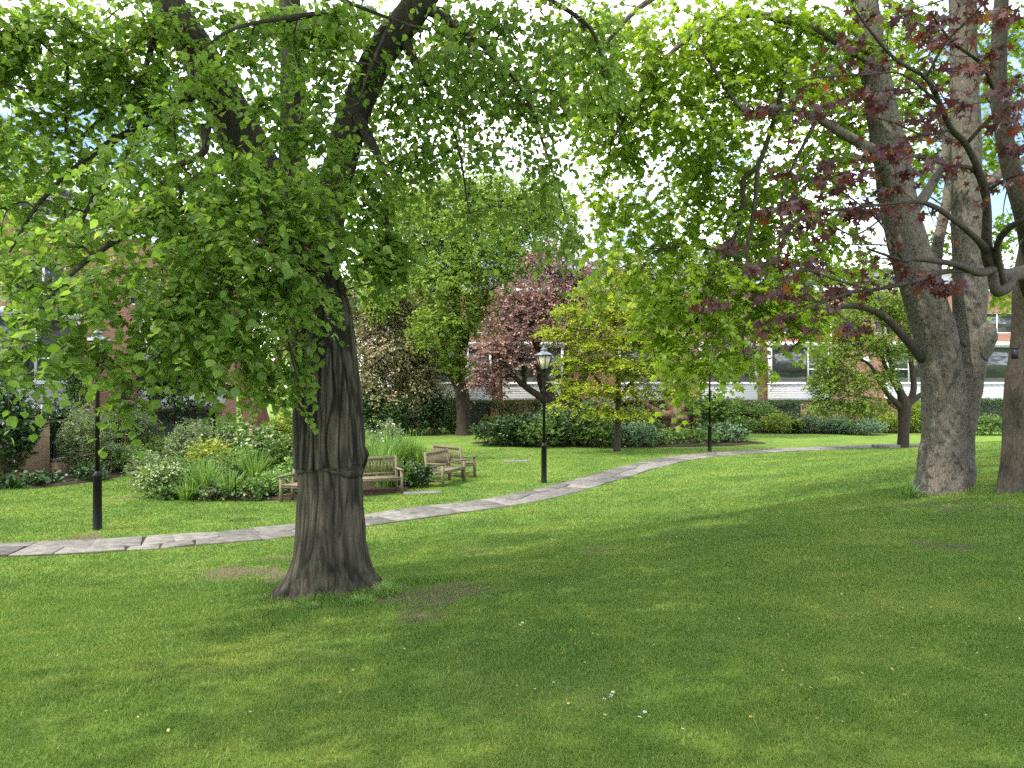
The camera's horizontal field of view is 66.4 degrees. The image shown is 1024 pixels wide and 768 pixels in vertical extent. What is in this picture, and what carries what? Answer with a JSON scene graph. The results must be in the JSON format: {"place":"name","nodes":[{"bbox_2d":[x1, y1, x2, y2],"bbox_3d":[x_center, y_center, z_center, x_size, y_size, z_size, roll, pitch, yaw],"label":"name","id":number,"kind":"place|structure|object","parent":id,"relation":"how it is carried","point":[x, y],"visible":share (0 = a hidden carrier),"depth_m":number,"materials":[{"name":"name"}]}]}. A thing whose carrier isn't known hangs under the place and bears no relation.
{"place":"outdoors","nodes":[
{"label":"outdoors","id":0,"kind":"place"},
{"bbox_2d":[0,444,918,556],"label":"path","id":1,"kind":"structure","parent":0,"point":[280,531],"depth_m":16.49,"materials":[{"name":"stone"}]},
{"bbox_2d":[0,393,1023,767],"bbox_3d":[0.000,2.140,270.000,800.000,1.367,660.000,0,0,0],"label":"ground","id":2,"kind":"structure","parent":0,"point":[770,441],"depth_m":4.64,"materials":[{"name":"green plant"}]},
{"bbox_2d":[0,421,49,478],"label":"brick wall","id":3,"kind":"structure","parent":2,"relation":"on","point":[40,460],"depth_m":23.00,"materials":[{"name":"brick"}]},
{"bbox_2d":[0,379,51,473],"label":"laurel bush","id":4,"kind":"object","parent":2,"relation":"on","point":[21,433],"visible":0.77,"depth_m":22.32,"materials":[{"name":"green plant"}]},
{"bbox_2d":[0,177,100,457],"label":"terrace house","id":5,"kind":"structure","parent":2,"relation":"on","point":[31,365],"depth_m":29.19,"materials":[{"name":"brick"}]},
{"bbox_2d":[0,314,77,382],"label":"bay window","id":6,"kind":"structure","parent":5,"relation":"in","point":[30,365],"depth_m":28.65,"materials":[{"name":"grey glass"}]},
{"bbox_2d":[30,395,85,458],"bbox_3d":[-15.034,1.413,25.679,2.079,2.205,1.775,0,0,0],"label":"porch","id":7,"kind":"object","parent":2,"relation":"on","point":[54,418],"visible":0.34,"depth_m":25.40,"materials":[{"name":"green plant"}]},
{"bbox_2d":[87,328,111,530],"bbox_3d":[-7.950,0.888,15.000,0.530,4.020,0.530,0,0,-26],"label":"lamp post","id":8,"kind":"object","parent":2,"relation":"on","point":[97,475],"visible":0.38,"depth_m":14.96,"materials":[{"name":"black metal"}]},
{"bbox_2d":[18,454,190,488],"bbox_3d":[-13.013,2.765,27.154,2.986,0.170,12.877,0,0,0],"label":"side border","id":9,"kind":"object","parent":2,"relation":"on","point":[73,481],"visible":0.07,"depth_m":22.36,"materials":[{"name":"soil"}]},
{"bbox_2d":[0,471,29,488],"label":"ground plant","id":10,"kind":"object","parent":9,"relation":"on","point":[7,484],"visible":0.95,"depth_m":20.77,"materials":[{"name":"green plant"}]},
{"bbox_2d":[0,469,51,486],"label":"ground plant","id":11,"kind":"object","parent":9,"relation":"on","point":[33,479],"visible":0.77,"depth_m":21.14,"materials":[{"name":"green plant"}]},
{"bbox_2d":[52,403,119,471],"bbox_3d":[-12.932,1.704,23.794,1.983,2.265,1.604,0,0,0],"label":"willow shrub","id":12,"kind":"object","parent":9,"relation":"on","point":[78,431],"visible":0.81,"depth_m":23.52,"materials":[{"name":"green plant"}]},
{"bbox_2d":[50,420,123,473],"bbox_3d":[-13.526,2.100,24.994,0.300,1.800,3.284,0,0,8],"label":"railing","id":13,"kind":"object","parent":9,"relation":"on","point":[55,464],"visible":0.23,"depth_m":23.62,"materials":[{"name":"metal"}]},
{"bbox_2d":[68,460,111,481],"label":"shrub","id":14,"kind":"object","parent":9,"relation":"on","point":[80,472],"visible":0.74,"depth_m":22.52,"materials":[{"name":"green plant"}]},
{"bbox_2d":[80,442,156,471],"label":"shrub","id":15,"kind":"object","parent":9,"relation":"on","point":[119,456],"visible":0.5,"depth_m":24.24,"materials":[{"name":"green plant"}]},
{"bbox_2d":[100,399,162,453],"bbox_3d":[-13.609,1.597,27.590,2.376,2.467,1.969,0,0,0],"label":"willow shrub","id":16,"kind":"object","parent":9,"relation":"on","point":[143,422],"visible":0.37,"depth_m":27.33,"materials":[{"name":"green plant"}]},
{"bbox_2d":[120,433,189,460],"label":"shrub","id":17,"kind":"object","parent":9,"relation":"on","point":[157,443],"visible":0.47,"depth_m":27.20,"materials":[{"name":"green plant"}]},
{"bbox_2d":[86,200,236,446],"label":"terrace house","id":18,"kind":"structure","parent":2,"relation":"on","point":[231,407],"depth_m":33.36,"materials":[{"name":"brick"}]},
{"bbox_2d":[143,410,213,437],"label":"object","id":19,"kind":"structure","parent":18,"relation":"in","point":[169,426],"depth_m":34.64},
{"bbox_2d":[145,477,188,499],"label":"leafy perennial","id":20,"kind":"object","parent":2,"relation":"on","point":[166,492],"visible":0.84,"depth_m":18.83,"materials":[{"name":"green plant"}]},
{"bbox_2d":[144,409,220,453],"bbox_3d":[-12.755,2.000,30.396,2.855,2.000,0.300,0,0,-35],"label":"railing","id":21,"kind":"object","parent":2,"relation":"on","point":[182,414],"visible":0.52,"depth_m":30.22,"materials":[{"name":"metal"}]},
{"bbox_2d":[163,417,212,465],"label":"hebe shrub","id":22,"kind":"object","parent":2,"relation":"on","point":[181,436],"visible":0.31,"depth_m":23.08,"materials":[{"name":"green plant"}]},
{"bbox_2d":[124,213,364,457],"bbox_3d":[-9.229,-1.673,27.150,8.112,9.611,3.673,0,0,0],"label":"tree","id":23,"kind":"object","parent":2,"relation":"on","point":[264,416],"visible":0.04,"depth_m":26.67,"materials":[{"name":"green plant"}]},
{"bbox_2d":[266,407,291,451],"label":"yellow shrub","id":24,"kind":"object","parent":2,"relation":"on","point":[283,426],"visible":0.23,"depth_m":25.34,"materials":[{"name":"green plant"}]},
{"bbox_2d":[278,469,296,501],"bbox_3d":[-4.743,2.345,18.569,1.470,0.930,0.640,0,0,20],"label":"park bench","id":25,"kind":"object","parent":2,"relation":"on","point":[292,485],"visible":0.25,"depth_m":18.56,"materials":[{"name":"brown wood"}]},
{"bbox_2d":[168,475,412,500],"bbox_3d":[-6.097,2.765,21.495,6.958,0.170,5.540,0,0,0],"label":"flower bed","id":26,"kind":"object","parent":2,"relation":"on","point":[370,489],"visible":0.06,"depth_m":19.72,"materials":[{"name":"soil"}]},
{"bbox_2d":[121,449,166,489],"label":"leafy perennial","id":27,"kind":"object","parent":26,"relation":"on","point":[152,460],"visible":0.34,"depth_m":20.51,"materials":[{"name":"green plant"}]},
{"bbox_2d":[131,457,190,497],"bbox_3d":[-8.637,2.313,19.301,1.456,1.033,1.222,0,0,0],"label":"variegated shrub","id":28,"kind":"object","parent":26,"relation":"on","point":[153,474],"visible":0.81,"depth_m":19.11,"materials":[{"name":"green plant"}]},
{"bbox_2d":[169,479,200,501],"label":"daylily","id":29,"kind":"object","parent":26,"relation":"on","point":[184,493],"visible":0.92,"depth_m":18.67,"materials":[{"name":"green plant"}]},
{"bbox_2d":[169,457,235,498],"bbox_3d":[-7.548,2.255,19.222,1.816,1.153,1.669,0,0,0],"label":"daylily","id":30,"kind":"object","parent":26,"relation":"on","point":[201,476],"visible":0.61,"depth_m":19.04,"materials":[{"name":"green plant"}]},
{"bbox_2d":[182,436,235,469],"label":"golden shrub","id":31,"kind":"object","parent":26,"relation":"on","point":[206,450],"visible":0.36,"depth_m":21.37,"materials":[{"name":"yellow plant"}]},
{"bbox_2d":[179,418,239,475],"bbox_3d":[-8.658,1.908,22.622,1.817,1.813,1.452,0,0,0],"label":"leafy perennial","id":32,"kind":"object","parent":26,"relation":"on","point":[228,437],"visible":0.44,"depth_m":22.49,"materials":[{"name":"green plant"}]},
{"bbox_2d":[194,482,233,501],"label":"leafy perennial","id":33,"kind":"object","parent":26,"relation":"on","point":[208,491],"visible":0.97,"depth_m":18.75,"materials":[{"name":"green plant"}]},
{"bbox_2d":[192,449,242,482],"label":"leafy perennial","id":34,"kind":"object","parent":26,"relation":"on","point":[206,460],"visible":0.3,"depth_m":20.16,"materials":[{"name":"green plant"}]},
{"bbox_2d":[205,465,247,497],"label":"daylily","id":35,"kind":"object","parent":26,"relation":"on","point":[227,478],"visible":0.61,"depth_m":19.00,"materials":[{"name":"green plant"}]},
{"bbox_2d":[197,408,259,453],"bbox_3d":[-8.311,1.780,23.165,1.963,2.102,1.684,0,0,-27],"label":"hydrangea","id":36,"kind":"object","parent":26,"relation":"on","point":[233,425],"visible":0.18,"depth_m":22.93,"materials":[{"name":"green plant"}]},
{"bbox_2d":[222,442,263,481],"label":"leafy perennial","id":37,"kind":"object","parent":26,"relation":"on","point":[242,453],"visible":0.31,"depth_m":20.60,"materials":[{"name":"green plant"}]},
{"bbox_2d":[221,476,278,500],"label":"leafy perennial","id":38,"kind":"object","parent":26,"relation":"on","point":[250,483],"visible":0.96,"depth_m":18.85,"materials":[{"name":"green plant"}]},
{"bbox_2d":[230,448,276,481],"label":"daylily","id":39,"kind":"object","parent":26,"relation":"on","point":[251,470],"visible":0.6,"depth_m":20.21,"materials":[{"name":"green plant"}]},
{"bbox_2d":[230,424,290,473],"bbox_3d":[-6.946,1.965,21.590,1.762,1.761,1.636,0,0,0],"label":"hydrangea","id":40,"kind":"object","parent":26,"relation":"on","point":[250,437],"visible":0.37,"depth_m":21.37,"materials":[{"name":"green plant"}]},
{"bbox_2d":[257,431,292,484],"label":"leafy perennial","id":41,"kind":"object","parent":26,"relation":"on","point":[279,456],"visible":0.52,"depth_m":20.72,"materials":[{"name":"green plant"}]},
{"bbox_2d":[255,466,296,494],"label":"leafy perennial","id":42,"kind":"object","parent":26,"relation":"on","point":[267,476],"visible":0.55,"depth_m":19.29,"materials":[{"name":"green plant"}]},
{"bbox_2d":[366,442,400,486],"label":"iris","id":43,"kind":"object","parent":26,"relation":"on","point":[383,483],"visible":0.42,"depth_m":20.73,"materials":[{"name":"green plant"}]},
{"bbox_2d":[365,418,404,448],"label":"flowering shrub","id":44,"kind":"object","parent":26,"relation":"on","point":[390,424],"visible":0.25,"depth_m":23.46,"materials":[{"name":"green plant"}]},
{"bbox_2d":[364,429,405,482],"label":"iris","id":45,"kind":"object","parent":26,"relation":"on","point":[370,450],"visible":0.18,"depth_m":21.61,"materials":[{"name":"green plant"}]},
{"bbox_2d":[370,425,415,467],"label":"iris","id":46,"kind":"object","parent":26,"relation":"on","point":[401,447],"visible":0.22,"depth_m":22.25,"materials":[{"name":"green plant"}]},
{"bbox_2d":[389,457,418,485],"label":"leafy perennial","id":47,"kind":"object","parent":26,"relation":"on","point":[407,475],"visible":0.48,"depth_m":21.08,"materials":[{"name":"green plant"}]},
{"bbox_2d":[394,428,435,471],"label":"iris","id":48,"kind":"object","parent":26,"relation":"on","point":[410,451],"visible":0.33,"depth_m":22.55,"materials":[{"name":"green plant"}]},
{"bbox_2d":[403,457,436,487],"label":"leafy perennial","id":49,"kind":"object","parent":26,"relation":"on","point":[422,477],"visible":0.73,"depth_m":21.25,"materials":[{"name":"green plant"}]},
{"bbox_2d":[248,228,395,407],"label":"round tree","id":50,"kind":"object","parent":2,"relation":"on","point":[268,329],"visible":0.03,"depth_m":48.45,"materials":[{"name":"green plant"}]},
{"bbox_2d":[0,0,651,602],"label":"lime tree","id":51,"kind":"object","parent":2,"relation":"on","point":[288,210],"visible":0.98,"depth_m":7.61,"materials":[{"name":"green plant"}]},
{"bbox_2d":[362,388,392,433],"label":"evergreen bush","id":52,"kind":"object","parent":2,"relation":"on","point":[367,417],"visible":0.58,"depth_m":42.61,"materials":[{"name":"green plant"}]},
{"bbox_2d":[363,456,403,493],"bbox_3d":[-3.558,2.347,19.968,1.470,0.930,0.640,0,0,-25],"label":"park bench","id":53,"kind":"object","parent":2,"relation":"on","point":[396,478],"visible":0.59,"depth_m":20.21,"materials":[{"name":"brown wood"}]},
{"bbox_2d":[373,578,402,597],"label":"grass tuft","id":54,"kind":"object","parent":2,"relation":"on","point":[386,591],"visible":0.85,"depth_m":7.26,"materials":[{"name":"green plant"}]},
{"bbox_2d":[342,272,453,432],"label":"holly tree","id":55,"kind":"object","parent":2,"relation":"on","point":[378,358],"visible":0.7,"depth_m":43.20,"materials":[{"name":"brown plant"}]},
{"bbox_2d":[379,392,430,435],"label":"evergreen bush","id":56,"kind":"object","parent":2,"relation":"on","point":[395,415],"visible":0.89,"depth_m":42.03,"materials":[{"name":"green plant"}]},
{"bbox_2d":[419,394,455,434],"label":"evergreen bush","id":57,"kind":"object","parent":2,"relation":"on","point":[435,411],"visible":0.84,"depth_m":43.03,"materials":[{"name":"green plant"}]},
{"bbox_2d":[423,448,466,486],"bbox_3d":[-1.869,2.339,22.007,0.640,0.930,1.470,0,0,21],"label":"park bench","id":58,"kind":"object","parent":2,"relation":"on","point":[443,470],"visible":1,"depth_m":21.93,"materials":[{"name":"brown wood"}]},
{"bbox_2d":[395,268,496,426],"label":"terrace house","id":59,"kind":"structure","parent":2,"relation":"on","point":[472,397],"depth_m":50.61,"materials":[{"name":"paint"}]},
{"bbox_2d":[425,346,489,382],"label":"bay window","id":60,"kind":"structure","parent":59,"relation":"in","point":[474,351],"depth_m":50.62,"materials":[{"name":"white paint"}]},
{"bbox_2d":[432,444,476,477],"bbox_3d":[-1.765,2.334,23.887,0.640,0.930,1.470,0,0,-41],"label":"park bench","id":61,"kind":"object","parent":2,"relation":"on","point":[457,450],"visible":0.58,"depth_m":23.49,"materials":[{"name":"brown wood"}]},
{"bbox_2d":[352,161,590,435],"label":"beech tree","id":62,"kind":"object","parent":2,"relation":"on","point":[458,334],"visible":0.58,"depth_m":41.73,"materials":[{"name":"green plant"}]},
{"bbox_2d":[469,398,499,429],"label":"hedge","id":63,"kind":"object","parent":2,"relation":"on","point":[493,402],"visible":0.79,"depth_m":46.48,"materials":[{"name":"green plant"}]},
{"bbox_2d":[499,403,537,420],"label":"hedge","id":64,"kind":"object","parent":2,"relation":"on","point":[501,413],"depth_m":46.86,"materials":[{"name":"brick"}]},
{"bbox_2d":[514,415,572,446],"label":"bed shrub","id":65,"kind":"object","parent":2,"relation":"on","point":[539,428],"visible":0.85,"depth_m":34.38,"materials":[{"name":"green plant"}]},
{"bbox_2d":[535,346,552,482],"bbox_3d":[0.908,0.890,22.200,0.530,4.020,0.530,0,0,-9],"label":"lamp post","id":66,"kind":"object","parent":2,"relation":"on","point":[543,356],"visible":0.95,"depth_m":22.13,"materials":[{"name":"black metal"}]},
{"bbox_2d":[457,233,631,437],"bbox_3d":[1.927,-2.288,39.794,9.510,10.761,4.037,0,0,-15],"label":"plum tree","id":67,"kind":"object","parent":2,"relation":"on","point":[525,312],"visible":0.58,"depth_m":39.44,"materials":[{"name":"purple plant"}]},
{"bbox_2d":[497,268,603,419],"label":"terrace house","id":68,"kind":"structure","parent":2,"relation":"on","point":[523,395],"depth_m":50.61,"materials":[{"name":"brick"}]},
{"bbox_2d":[504,346,561,382],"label":"bay window","id":69,"kind":"structure","parent":68,"relation":"in","point":[530,378],"depth_m":50.62,"materials":[{"name":"white paint"}]},
{"bbox_2d":[529,248,705,451],"bbox_3d":[4.391,-1.363,31.891,7.426,8.717,4.103,0,0,0],"label":"golden maple tree","id":70,"kind":"object","parent":2,"relation":"on","point":[611,364],"visible":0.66,"depth_m":31.54,"materials":[{"name":"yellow plant"}]},
{"bbox_2d":[471,439,765,447],"bbox_3d":[5.024,2.765,36.968,14.242,0.170,4.823,0,0,0],"label":"shrub bed","id":71,"kind":"object","parent":2,"relation":"on","point":[698,444],"visible":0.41,"depth_m":35.44,"materials":[{"name":"soil"}]},
{"bbox_2d":[469,415,519,445],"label":"bed shrub","id":72,"kind":"object","parent":71,"relation":"on","point":[488,430],"visible":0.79,"depth_m":34.96,"materials":[{"name":"green plant"}]},
{"bbox_2d":[496,411,545,445],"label":"bed shrub","id":73,"kind":"object","parent":71,"relation":"on","point":[524,417],"visible":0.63,"depth_m":34.67,"materials":[{"name":"green plant"}]},
{"bbox_2d":[545,406,597,445],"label":"bed shrub","id":74,"kind":"object","parent":71,"relation":"on","point":[572,439],"visible":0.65,"depth_m":34.78,"materials":[{"name":"green plant"}]},
{"bbox_2d":[563,413,623,446],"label":"bed shrub","id":75,"kind":"object","parent":71,"relation":"on","point":[603,427],"visible":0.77,"depth_m":34.38,"materials":[{"name":"green plant"}]},
{"bbox_2d":[613,420,662,447],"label":"bed shrub","id":76,"kind":"object","parent":71,"relation":"on","point":[633,432],"visible":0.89,"depth_m":34.54,"materials":[{"name":"green plant"}]},
{"bbox_2d":[636,424,690,443],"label":"bed shrub","id":77,"kind":"object","parent":71,"relation":"on","point":[667,432],"visible":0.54,"depth_m":35.46,"materials":[{"name":"green plant"}]},
{"bbox_2d":[670,426,723,443],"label":"bed shrub","id":78,"kind":"object","parent":71,"relation":"on","point":[698,435],"visible":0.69,"depth_m":36.06,"materials":[{"name":"green plant"}]},
{"bbox_2d":[696,420,751,441],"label":"bed shrub","id":79,"kind":"object","parent":71,"relation":"on","point":[730,435],"visible":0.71,"depth_m":36.89,"materials":[{"name":"green plant"}]},
{"bbox_2d":[603,268,685,426],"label":"terrace house","id":80,"kind":"structure","parent":2,"relation":"on","point":[659,402],"depth_m":51.00,"materials":[{"name":"brick"}]},
{"bbox_2d":[614,241,789,438],"bbox_3d":[10.273,-2.230,40.838,10.606,10.508,5.157,0,0,0],"label":"gnarled tree","id":81,"kind":"object","parent":2,"relation":"on","point":[669,414],"visible":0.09,"depth_m":39.84,"materials":[{"name":"green plant"}]},
{"bbox_2d":[683,389,742,438],"bbox_3d":[10.029,1.528,39.275,3.077,2.601,2.631,0,0,0],"label":"bed shrub","id":82,"kind":"object","parent":2,"relation":"on","point":[722,411],"visible":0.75,"depth_m":38.74,"materials":[{"name":"green plant"}]},
{"bbox_2d":[682,268,760,426],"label":"terrace house","id":83,"kind":"structure","parent":2,"relation":"on","point":[750,393],"depth_m":50.53,"materials":[{"name":"paint"}]},
{"bbox_2d":[520,0,1023,495],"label":"sycamore tree","id":84,"kind":"object","parent":2,"relation":"on","point":[952,351],"visible":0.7,"depth_m":12.41,"materials":[{"name":"green plant"}]},
{"bbox_2d":[656,429,920,433],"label":"border soil","id":85,"kind":"structure","parent":2,"relation":"on","point":[771,432],"depth_m":44.25,"materials":[{"name":"brown soil"}]},
{"bbox_2d":[740,399,783,429],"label":"border shrub","id":86,"kind":"object","parent":85,"relation":"on","point":[757,412],"visible":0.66,"depth_m":45.63,"materials":[{"name":"green plant"}]},
{"bbox_2d":[755,398,805,428],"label":"hedge","id":87,"kind":"object","parent":85,"relation":"on","point":[788,403],"visible":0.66,"depth_m":46.32,"materials":[{"name":"green plant"}]},
{"bbox_2d":[757,411,805,433],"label":"border shrub","id":88,"kind":"object","parent":85,"relation":"on","point":[770,420],"visible":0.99,"depth_m":44.06,"materials":[{"name":"green plant"}]},
{"bbox_2d":[794,412,832,432],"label":"border shrub","id":89,"kind":"object","parent":85,"relation":"on","point":[811,422],"visible":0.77,"depth_m":44.06,"materials":[{"name":"green plant"}]},
{"bbox_2d":[819,415,851,433],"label":"border shrub","id":90,"kind":"object","parent":85,"relation":"on","point":[837,425],"visible":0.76,"depth_m":43.85,"materials":[{"name":"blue plant"}]},
{"bbox_2d":[897,402,921,432],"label":"border shrub","id":91,"kind":"object","parent":85,"relation":"on","point":[916,413],"visible":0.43,"depth_m":44.28,"materials":[{"name":"green plant"}]},
{"bbox_2d":[756,268,856,421],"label":"terrace house","id":92,"kind":"structure","parent":2,"relation":"on","point":[787,386],"depth_m":50.61,"materials":[{"name":"brick"}]},
{"bbox_2d":[771,346,827,382],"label":"bay window","id":93,"kind":"structure","parent":92,"relation":"in","point":[788,373],"depth_m":50.62,"materials":[{"name":"grey glass"}]},
{"bbox_2d":[689,0,1023,494],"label":"purple maple tree","id":94,"kind":"object","parent":2,"relation":"on","point":[1002,280],"visible":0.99,"depth_m":8.45,"materials":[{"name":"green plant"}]},
{"bbox_2d":[797,287,920,447],"bbox_3d":[16.640,-0.542,34.293,8.923,7.488,2.737,0,0,-19],"label":"orchard tree","id":95,"kind":"object","parent":2,"relation":"on","point":[894,310],"visible":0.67,"depth_m":33.45,"materials":[{"name":"green plant"}]},
{"bbox_2d":[840,416,890,434],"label":"border shrub","id":96,"kind":"object","parent":2,"relation":"on","point":[859,426],"visible":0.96,"depth_m":42.88,"materials":[{"name":"green plant"}]},
{"bbox_2d":[850,268,951,408],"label":"terrace house","id":97,"kind":"structure","parent":2,"relation":"on","point":[906,384],"depth_m":51.00,"materials":[{"name":"brick"}]},
{"bbox_2d":[889,346,919,382],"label":"bay window","id":98,"kind":"structure","parent":97,"relation":"in","point":[906,375],"depth_m":50.62,"materials":[{"name":"white paint"}]},
{"bbox_2d":[948,268,1011,426],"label":"terrace house","id":99,"kind":"structure","parent":2,"relation":"on","point":[995,374],"depth_m":50.61,"materials":[{"name":"paint"}]},
{"bbox_2d":[984,346,1008,382],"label":"bay window","id":100,"kind":"structure","parent":99,"relation":"in","point":[997,362],"depth_m":50.62,"materials":[{"name":"grey glass"}]},
{"bbox_2d":[987,313,1010,332],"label":"window","id":101,"kind":"structure","parent":99,"relation":"in","point":[1002,325],"depth_m":51.11,"materials":[{"name":"white paint"}]},
{"bbox_2d":[976,413,1001,434],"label":"border shrub","id":102,"kind":"object","parent":2,"relation":"on","point":[992,422],"visible":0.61,"depth_m":42.54,"materials":[{"name":"green plant"}]},
{"bbox_2d":[0,0,1023,387],"label":"sky","id":103,"kind":"structure","parent":0,"point":[997,201],"materials":[{"name":"white"}]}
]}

